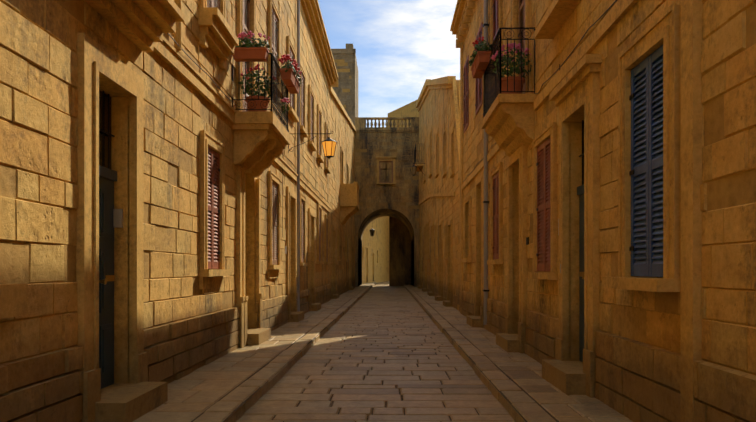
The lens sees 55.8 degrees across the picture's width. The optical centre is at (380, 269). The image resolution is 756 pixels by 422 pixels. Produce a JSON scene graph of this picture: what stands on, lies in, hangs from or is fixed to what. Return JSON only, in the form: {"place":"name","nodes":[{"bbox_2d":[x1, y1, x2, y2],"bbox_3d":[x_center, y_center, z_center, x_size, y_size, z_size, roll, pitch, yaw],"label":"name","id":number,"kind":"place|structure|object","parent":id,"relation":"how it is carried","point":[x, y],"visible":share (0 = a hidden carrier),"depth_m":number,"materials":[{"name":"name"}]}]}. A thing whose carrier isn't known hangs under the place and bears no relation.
{"place":"outdoors","nodes":[
{"label":"outdoors","id":0,"kind":"place"},
{"bbox_2d":[133,282,375,421],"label":"pavement","id":1,"kind":"structure","parent":0,"point":[235,385],"depth_m":9.40,"materials":[{"name":"beige stone"}]},
{"bbox_2d":[331,44,357,125],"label":"tower","id":2,"kind":"structure","parent":0,"point":[346,89],"depth_m":58.04,"materials":[{"name":"grey stone"}]},
{"bbox_2d":[236,281,513,421],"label":"road","id":3,"kind":"structure","parent":0,"point":[384,351],"depth_m":9.89,"materials":[{"name":"beige stone"}]},
{"bbox_2d":[362,216,388,283],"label":"building","id":4,"kind":"structure","parent":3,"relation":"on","point":[375,257],"depth_m":78.93,"materials":[{"name":"beige stone"}]},
{"bbox_2d":[358,162,413,285],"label":"trim","id":5,"kind":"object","parent":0,"point":[383,176],"visible":0.04,"depth_m":56.05,"materials":[{"name":"brown stone"}]},
{"bbox_2d":[318,0,459,126],"label":"sky","id":6,"kind":"structure","parent":0,"point":[399,45],"materials":[{"name":"blue"}]},
{"bbox_2d":[403,285,632,421],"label":"pavement","id":7,"kind":"structure","parent":0,"point":[518,386],"depth_m":9.06,"materials":[{"name":"beige stone"}]},
{"label":"ground","id":8,"kind":"structure","parent":0,"visible":0},
{"bbox_2d":[0,0,337,421],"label":"building","id":9,"kind":"structure","parent":8,"relation":"on","point":[145,260],"depth_m":7.47,"materials":[{"name":"beige stone"}]},
{"bbox_2d":[238,64,275,110],"bbox_3d":[-2.163,-3.130,12.525,0.662,0.924,0.645,0,0,1],"label":"potted plant","id":10,"kind":"object","parent":9,"relation":"on","point":[253,96],"visible":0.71,"depth_m":12.39,"materials":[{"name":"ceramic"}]},
{"bbox_2d":[232,53,287,130],"bbox_3d":[-2.175,-3.171,13.125,0.691,1.006,1.980,0,0,1],"label":"railing","id":11,"kind":"object","parent":9,"relation":"on","point":[275,93],"visible":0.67,"depth_m":12.58,"materials":[{"name":"black metal"}]},
{"bbox_2d":[233,31,269,61],"bbox_3d":[-2.192,-3.765,12.027,0.699,0.495,0.343,0,0,1],"label":"flower box","id":12,"kind":"object","parent":11,"relation":"attached to","point":[253,52],"visible":0.88,"depth_m":11.93,"materials":[{"name":"ceramic"}]},
{"bbox_2d":[280,97,290,113],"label":"rail flowers","id":13,"kind":"object","parent":11,"relation":"attached to","point":[285,101],"visible":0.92,"depth_m":13.37,"materials":[{"name":"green plant"}]},
{"bbox_2d":[278,54,297,85],"bbox_3d":[-1.715,-3.713,13.234,0.361,0.491,0.650,0,0,1],"label":"planter","id":14,"kind":"object","parent":11,"relation":"attached to","point":[288,74],"visible":1,"depth_m":13.08,"materials":[{"name":"ceramic"}]},
{"bbox_2d":[286,64,301,93],"bbox_3d":[-1.697,-3.715,13.851,0.353,0.495,0.667,0,0,1],"label":"planter","id":15,"kind":"object","parent":11,"relation":"attached to","point":[294,89],"visible":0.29,"depth_m":13.82,"materials":[{"name":"ceramic"}]},
{"bbox_2d":[288,130,336,158],"bbox_3d":[-1.788,-3.281,18.820,1.298,0.772,0.378,0,0,1],"label":"lantern","id":16,"kind":"object","parent":9,"relation":"attached to","point":[329,145],"visible":1,"depth_m":18.73,"materials":[{"name":"orange metal"}]},
{"bbox_2d":[167,0,616,324],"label":"cables and pipes","id":17,"kind":"object","parent":9,"relation":"attached to","point":[486,151],"visible":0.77,"depth_m":16.14,"materials":[{"name":"black metal"}]},
{"bbox_2d":[329,87,359,299],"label":"building","id":18,"kind":"structure","parent":8,"relation":"on","point":[344,187],"depth_m":38.88,"materials":[{"name":"beige stone"}]},
{"bbox_2d":[355,117,418,286],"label":"arch building","id":19,"kind":"structure","parent":8,"relation":"on","point":[396,200],"depth_m":56.00,"materials":[{"name":"beige stone"}]},
{"bbox_2d":[388,99,418,126],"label":"tall building","id":20,"kind":"structure","parent":8,"relation":"on","point":[409,110],"depth_m":99.60,"materials":[{"name":"stone"}]},
{"bbox_2d":[414,76,459,310],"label":"building","id":21,"kind":"structure","parent":8,"relation":"on","point":[439,196],"depth_m":32.27,"materials":[{"name":"beige stone"}]},
{"bbox_2d":[411,163,424,175],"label":"lantern","id":22,"kind":"object","parent":21,"relation":"attached to","point":[413,169],"visible":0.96,"depth_m":45.90,"materials":[{"name":"black metal"}]},
{"bbox_2d":[456,80,459,121],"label":"building wall","id":23,"kind":"structure","parent":8,"relation":"on","point":[458,88],"depth_m":30.09,"materials":[{"name":"beige stone"}]},
{"bbox_2d":[450,0,755,421],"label":"building","id":24,"kind":"structure","parent":8,"relation":"on","point":[623,149],"depth_m":6.71,"materials":[{"name":"beige stone"}]},
{"bbox_2d":[483,27,535,117],"bbox_3d":[2.127,-3.216,12.020,0.561,1.036,1.980,0,0,1],"label":"railing","id":25,"kind":"object","parent":24,"relation":"on","point":[491,85],"visible":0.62,"depth_m":11.41,"materials":[{"name":"black metal"}]},
{"bbox_2d":[469,54,484,77],"bbox_3d":[1.751,-3.715,12.778,0.350,0.475,0.686,0,0,1],"label":"planter","id":26,"kind":"object","parent":25,"relation":"attached to","point":[477,73],"visible":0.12,"depth_m":12.75,"materials":[{"name":"ceramic"}]},
{"bbox_2d":[472,36,492,69],"bbox_3d":[1.743,-3.707,12.222,0.362,0.459,0.670,0,0,1],"label":"planter","id":27,"kind":"object","parent":25,"relation":"attached to","point":[481,56],"visible":0.98,"depth_m":12.05,"materials":[{"name":"ceramic"}]},
{"bbox_2d":[491,43,531,93],"bbox_3d":[2.098,-3.164,11.417,0.642,0.933,0.679,0,0,1],"label":"pot","id":28,"kind":"object","parent":24,"relation":"on","point":[510,74],"visible":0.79,"depth_m":11.28,"materials":[{"name":"ceramic"}]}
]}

